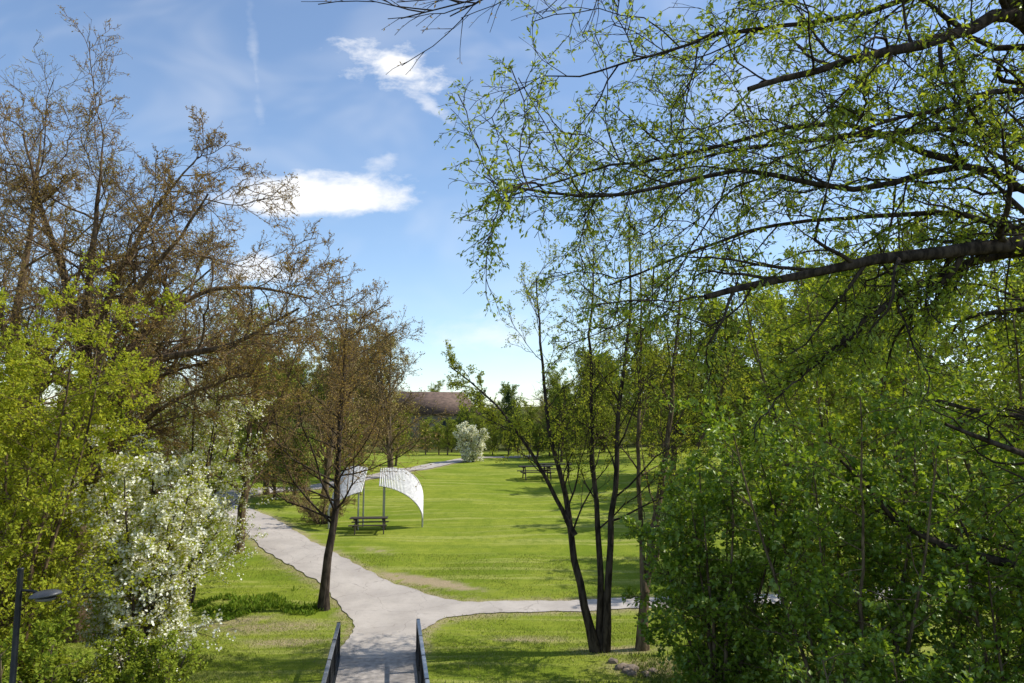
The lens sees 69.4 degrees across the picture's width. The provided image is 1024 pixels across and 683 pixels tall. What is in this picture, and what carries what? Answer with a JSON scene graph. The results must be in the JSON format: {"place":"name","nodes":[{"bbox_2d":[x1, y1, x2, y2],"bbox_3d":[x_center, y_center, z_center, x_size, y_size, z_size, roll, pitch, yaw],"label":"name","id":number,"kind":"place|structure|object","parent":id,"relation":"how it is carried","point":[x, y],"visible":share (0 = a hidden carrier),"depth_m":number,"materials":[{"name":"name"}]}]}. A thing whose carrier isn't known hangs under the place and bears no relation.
{"place":"outdoors","nodes":[
{"label":"outdoors","id":0,"kind":"place"},
{"bbox_2d":[41,648,941,682],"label":"bank grass","id":1,"kind":"structure","parent":0,"point":[650,662],"depth_m":21.13,"materials":[{"name":"green plant"}]},
{"bbox_2d":[0,406,1023,682],"bbox_3d":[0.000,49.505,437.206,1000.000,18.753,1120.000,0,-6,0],"label":"ground","id":2,"kind":"structure","parent":0,"point":[488,508],"depth_m":34.15,"materials":[{"name":"green plant"}]},
{"bbox_2d":[9,567,62,682],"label":"street lamp","id":3,"kind":"object","parent":2,"relation":"on","point":[44,595],"visible":1,"depth_m":11.54,"materials":[{"name":"metal"}]},
{"bbox_2d":[0,607,94,682],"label":"hazel shrub","id":4,"kind":"object","parent":2,"relation":"on","point":[49,663],"visible":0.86,"depth_m":16.06,"materials":[{"name":"green plant"}]},
{"bbox_2d":[0,323,147,635],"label":"field maple","id":5,"kind":"object","parent":2,"relation":"on","point":[22,475],"visible":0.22,"depth_m":21.87,"materials":[{"name":"green plant"}]},
{"bbox_2d":[0,249,189,682],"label":"field maple","id":6,"kind":"object","parent":2,"relation":"on","point":[18,367],"visible":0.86,"depth_m":18.19,"materials":[{"name":"green plant"}]},
{"bbox_2d":[40,318,205,521],"bbox_3d":[-19.890,4.534,37.959,6.354,11.212,8.548,-2,-7,18],"label":"budding tree","id":7,"kind":"object","parent":2,"relation":"on","point":[120,417],"visible":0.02,"depth_m":37.44,"materials":[{"name":"brown plant"}]},
{"bbox_2d":[0,29,260,597],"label":"oak tree","id":8,"kind":"object","parent":2,"relation":"on","point":[27,265],"visible":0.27,"depth_m":30.41,"materials":[{"name":"brown plant"}]},
{"bbox_2d":[71,248,207,449],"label":"budding tree","id":9,"kind":"object","parent":2,"relation":"on","point":[104,362],"visible":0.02,"depth_m":52.93,"materials":[{"name":"brown plant"}]},
{"bbox_2d":[53,422,236,682],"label":"flowering hawthorn","id":10,"kind":"object","parent":2,"relation":"on","point":[167,601],"visible":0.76,"depth_m":19.65,"materials":[{"name":"white blossom petals"},{"name":"dark bark"},{"name":"green leaf"}]},
{"bbox_2d":[84,626,207,682],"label":"hazel shrub","id":11,"kind":"object","parent":2,"relation":"on","point":[140,668],"visible":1,"depth_m":17.90,"materials":[{"name":"green plant"}]},
{"bbox_2d":[117,379,225,530],"bbox_3d":[-16.854,5.997,35.761,5.866,8.443,5.662,0,-6,0],"label":"hazel shrub","id":12,"kind":"object","parent":2,"relation":"on","point":[213,488],"visible":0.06,"depth_m":34.94,"materials":[{"name":"green plant"}]},
{"bbox_2d":[91,272,277,604],"bbox_3d":[-12.674,3.892,29.492,7.585,12.720,6.754,0,-6,0],"label":"flowering cherry tree","id":13,"kind":"object","parent":2,"relation":"on","point":[226,421],"visible":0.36,"depth_m":29.03,"materials":[{"name":"white blossom petals"},{"name":"dark bark"},{"name":"green leaf"}]},
{"bbox_2d":[0,5,373,642],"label":"oak tree","id":14,"kind":"object","parent":2,"relation":"on","point":[166,205],"visible":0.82,"depth_m":24.93,"materials":[{"name":"brown plant"}]},
{"bbox_2d":[202,301,292,458],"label":"budding tree","id":15,"kind":"object","parent":2,"relation":"on","point":[262,308],"visible":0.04,"depth_m":66.20,"materials":[{"name":"brown plant"}]},
{"bbox_2d":[169,278,337,553],"bbox_3d":[-12.787,3.445,36.767,7.504,13.791,7.377,5,-8,-37],"label":"oak tree","id":16,"kind":"object","parent":2,"relation":"on","point":[279,408],"visible":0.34,"depth_m":36.46,"materials":[{"name":"brown plant"}]},
{"bbox_2d":[186,586,323,620],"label":"tall weeds","id":17,"kind":"object","parent":2,"relation":"on","point":[257,604],"visible":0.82,"depth_m":27.82,"materials":[{"name":"green plant"}]},
{"bbox_2d":[236,403,300,499],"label":"young green tree","id":18,"kind":"object","parent":2,"relation":"on","point":[273,482],"visible":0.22,"depth_m":48.73,"materials":[{"name":"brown plant"}]},
{"bbox_2d":[227,328,317,494],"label":"budding tree","id":19,"kind":"object","parent":2,"relation":"on","point":[242,430],"visible":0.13,"depth_m":50.82,"materials":[{"name":"brown plant"}]},
{"bbox_2d":[266,424,323,505],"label":"young green tree","id":20,"kind":"object","parent":2,"relation":"on","point":[302,459],"visible":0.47,"depth_m":46.48,"materials":[{"name":"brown plant"}]},
{"bbox_2d":[284,480,362,525],"bbox_3d":[-10.895,9.196,41.886,4.636,2.431,3.850,0,-6,0],"label":"brown shrub","id":21,"kind":"object","parent":2,"relation":"on","point":[316,518],"visible":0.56,"depth_m":41.53,"materials":[{"name":"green plant"}]},
{"bbox_2d":[270,303,386,498],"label":"bare tree","id":22,"kind":"object","parent":2,"relation":"on","point":[327,461],"visible":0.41,"depth_m":49.88,"materials":[{"name":"brown plant"}]},
{"bbox_2d":[213,272,452,610],"bbox_3d":[-7.319,3.652,27.962,6.611,12.949,9.167,6,-9,-43],"label":"alder tree","id":23,"kind":"object","parent":2,"relation":"on","point":[324,595],"visible":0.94,"depth_m":28.19,"materials":[{"name":"brown plant"}]},
{"bbox_2d":[294,333,383,468],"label":"budding tree","id":24,"kind":"object","parent":2,"relation":"on","point":[320,393],"visible":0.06,"depth_m":68.60,"materials":[{"name":"brown plant"}]},
{"bbox_2d":[327,466,367,529],"bbox_3d":[-9.050,8.617,40.777,1.876,3.427,1.575,-1,-7,6],"label":"curved slatted canopy","id":25,"kind":"object","parent":2,"relation":"on","point":[355,488],"visible":0.47,"depth_m":40.68,"materials":[{"name":"metal"}]},
{"bbox_2d":[334,411,377,474],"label":"young green tree","id":26,"kind":"object","parent":2,"relation":"on","point":[357,458],"visible":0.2,"depth_m":55.87,"materials":[{"name":"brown plant"}]},
{"bbox_2d":[348,516,388,534],"bbox_3d":[-7.650,9.821,39.542,2.000,0.819,1.800,1,-7,-6],"label":"picnic table","id":27,"kind":"object","parent":2,"relation":"on","point":[383,525],"visible":0.98,"depth_m":39.53,"materials":[{"name":"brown wood"}]},
{"bbox_2d":[317,308,427,465],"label":"bare tree","id":28,"kind":"object","parent":2,"relation":"on","point":[365,392],"visible":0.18,"depth_m":65.86,"materials":[{"name":"brown plant"}]},
{"bbox_2d":[321,619,429,682],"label":"footbridge","id":29,"kind":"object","parent":2,"relation":"on","point":[401,668],"visible":1,"depth_m":21.00,"materials":[{"name":"concrete"}]},
{"bbox_2d":[322,299,456,477],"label":"bare tree","id":30,"kind":"object","parent":2,"relation":"on","point":[390,440],"visible":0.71,"depth_m":60.76,"materials":[{"name":"brown plant"}]},
{"bbox_2d":[379,467,423,528],"bbox_3d":[-6.126,8.678,40.999,2.426,3.318,1.179,1,-7,-6],"label":"curved slatted canopy","id":31,"kind":"object","parent":2,"relation":"on","point":[410,490],"visible":0.94,"depth_m":41.01,"materials":[{"name":"metal"}]},
{"bbox_2d":[378,402,424,465],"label":"young green tree","id":32,"kind":"object","parent":2,"relation":"on","point":[400,443],"visible":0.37,"depth_m":73.11,"materials":[{"name":"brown plant"}]},
{"bbox_2d":[394,414,477,448],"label":"walls","id":33,"kind":"structure","parent":2,"relation":"on","point":[436,417],"depth_m":110.74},
{"bbox_2d":[391,392,480,414],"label":"roof","id":34,"kind":"structure","parent":33,"relation":"on","point":[447,402],"depth_m":113.49,"materials":[{"name":"tile"}]},
{"bbox_2d":[441,418,447,426],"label":"window","id":35,"kind":"structure","parent":33,"relation":"attached to","point":[443,423],"depth_m":111.16,"materials":[{"name":"black glass"}]},
{"bbox_2d":[452,421,489,461],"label":"flowering shrub","id":36,"kind":"object","parent":2,"relation":"on","point":[470,445],"visible":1,"depth_m":77.55,"materials":[{"name":"white plant"}]},
{"bbox_2d":[498,391,512,446],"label":"spruce tree","id":37,"kind":"object","parent":2,"relation":"on","point":[507,399],"visible":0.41,"depth_m":107.52,"materials":[{"name":"green plant"}]},
{"bbox_2d":[36,350,982,458],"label":"distant trees","id":38,"kind":"object","parent":2,"relation":"on","point":[448,441],"visible":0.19,"depth_m":99.20,"materials":[{"name":"green plant"}]},
{"bbox_2d":[517,465,554,479],"bbox_3d":[1.900,10.596,59.684,2.700,1.106,2.430,1,-7,-9],"label":"picnic table","id":39,"kind":"object","parent":2,"relation":"on","point":[546,471],"visible":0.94,"depth_m":59.34,"materials":[{"name":"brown wood"}]},
{"bbox_2d":[540,463,571,475],"bbox_3d":[3.600,10.672,61.185,2.700,1.106,2.430,-1,-7,6],"label":"picnic table","id":40,"kind":"object","parent":2,"relation":"on","point":[544,468],"visible":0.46,"depth_m":60.82,"materials":[{"name":"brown wood"}]},
{"bbox_2d":[534,383,584,461],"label":"green tree","id":41,"kind":"object","parent":2,"relation":"on","point":[568,397],"visible":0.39,"depth_m":74.82,"materials":[{"name":"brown plant"}]},
{"bbox_2d":[554,345,635,455],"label":"budding tree","id":42,"kind":"object","parent":2,"relation":"on","point":[600,393],"visible":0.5,"depth_m":82.90,"materials":[{"name":"green plant"}]},
{"bbox_2d":[567,344,633,451],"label":"green tree","id":43,"kind":"object","parent":2,"relation":"on","point":[609,396],"visible":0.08,"depth_m":88.93,"materials":[{"name":"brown plant"}]},
{"bbox_2d":[441,148,768,652],"bbox_3d":[2.812,1.845,23.828,10.312,15.976,6.740,0,-6,0],"label":"multi stem willow","id":44,"kind":"object","parent":2,"relation":"on","point":[599,638],"visible":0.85,"depth_m":23.86,"materials":[{"name":"green plant"}]},
{"bbox_2d":[210,455,1011,661],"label":"footpath","id":45,"kind":"structure","parent":2,"relation":"on","point":[384,614],"depth_m":28.74,"materials":[{"name":"concrete"}]},
{"bbox_2d":[608,657,656,677],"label":"bank stones","id":46,"kind":"object","parent":2,"relation":"on","point":[626,668],"visible":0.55,"depth_m":21.09,"materials":[{"name":"grey stone"}]},
{"bbox_2d":[603,316,691,456],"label":"budding tree","id":47,"kind":"object","parent":2,"relation":"on","point":[633,400],"visible":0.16,"depth_m":73.98,"materials":[{"name":"green plant"}]},
{"bbox_2d":[301,0,1023,657],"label":"overhanging willow","id":48,"kind":"object","parent":2,"relation":"on","point":[990,132],"depth_m":12.03,"materials":[{"name":"green plant"}]},
{"bbox_2d":[616,314,717,478],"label":"budding tree","id":49,"kind":"object","parent":2,"relation":"on","point":[682,421],"visible":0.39,"depth_m":55.26,"materials":[{"name":"green plant"}]},
{"bbox_2d":[565,219,786,650],"bbox_3d":[5.837,2.867,24.195,6.103,13.881,5.635,6,-9,-44],"label":"multi stem willow","id":50,"kind":"object","parent":2,"relation":"on","point":[640,645],"visible":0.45,"depth_m":24.33,"materials":[{"name":"green plant"}]},
{"bbox_2d":[619,425,814,682],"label":"hornbeam shrub","id":51,"kind":"object","parent":2,"relation":"on","point":[714,660],"visible":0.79,"depth_m":17.23,"materials":[{"name":"green plant"}]},
{"bbox_2d":[669,288,767,453],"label":"green tree","id":52,"kind":"object","parent":2,"relation":"on","point":[733,331],"visible":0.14,"depth_m":58.32,"materials":[{"name":"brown plant"}]},
{"bbox_2d":[690,279,877,510],"bbox_3d":[15.760,3.108,43.755,10.560,13.851,7.849,-3,-7,26],"label":"budding tree","id":53,"kind":"object","parent":2,"relation":"on","point":[779,360],"visible":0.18,"depth_m":42.95,"materials":[{"name":"green plant"}]},
{"bbox_2d":[715,238,885,488],"bbox_3d":[19.910,1.544,50.527,9.717,17.148,13.074,3,-7,-21],"label":"budding tree","id":54,"kind":"object","parent":2,"relation":"on","point":[801,282],"visible":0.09,"depth_m":50.12,"materials":[{"name":"green plant"}]},
{"bbox_2d":[660,325,1023,682],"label":"hornbeam shrub","id":55,"kind":"object","parent":2,"relation":"on","point":[866,542],"visible":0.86,"depth_m":14.68,"materials":[{"name":"green plant"}]},
{"bbox_2d":[675,226,1008,666],"bbox_3d":[8.783,3.039,20.147,8.051,12.835,7.188,-5,-8,36],"label":"hornbeam shrub","id":56,"kind":"object","parent":2,"relation":"on","point":[802,413],"visible":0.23,"depth_m":19.85,"materials":[{"name":"green plant"}]},
{"bbox_2d":[786,236,912,458],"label":"green tree","id":57,"kind":"object","parent":2,"relation":"on","point":[847,248],"visible":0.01,"depth_m":57.91,"materials":[{"name":"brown plant"}]},
{"bbox_2d":[759,216,1023,540],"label":"budding tree","id":58,"kind":"object","parent":2,"relation":"on","point":[943,343],"visible":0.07,"depth_m":33.64,"materials":[{"name":"green plant"}]},
{"bbox_2d":[769,619,1023,682],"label":"hornbeam shrub","id":59,"kind":"object","parent":2,"relation":"on","point":[880,647],"visible":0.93,"depth_m":12.65,"materials":[{"name":"green plant"}]},
{"bbox_2d":[781,184,1023,678],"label":"hornbeam shrub","id":60,"kind":"object","parent":2,"relation":"on","point":[989,338],"visible":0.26,"depth_m":19.24,"materials":[{"name":"green plant"}]},
{"bbox_2d":[836,397,1023,682],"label":"hornbeam shrub","id":61,"kind":"object","parent":2,"relation":"on","point":[991,596],"visible":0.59,"depth_m":14.51,"materials":[{"name":"green plant"}]},
{"bbox_2d":[930,198,1023,507],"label":"budding tree","id":62,"kind":"object","parent":2,"relation":"on","point":[1011,341],"visible":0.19,"depth_m":45.08,"materials":[{"name":"green plant"}]},
{"bbox_2d":[0,0,1023,409],"label":"sky","id":63,"kind":"structure","parent":0,"point":[307,87],"materials":[{"name":"blue"}]}
]}

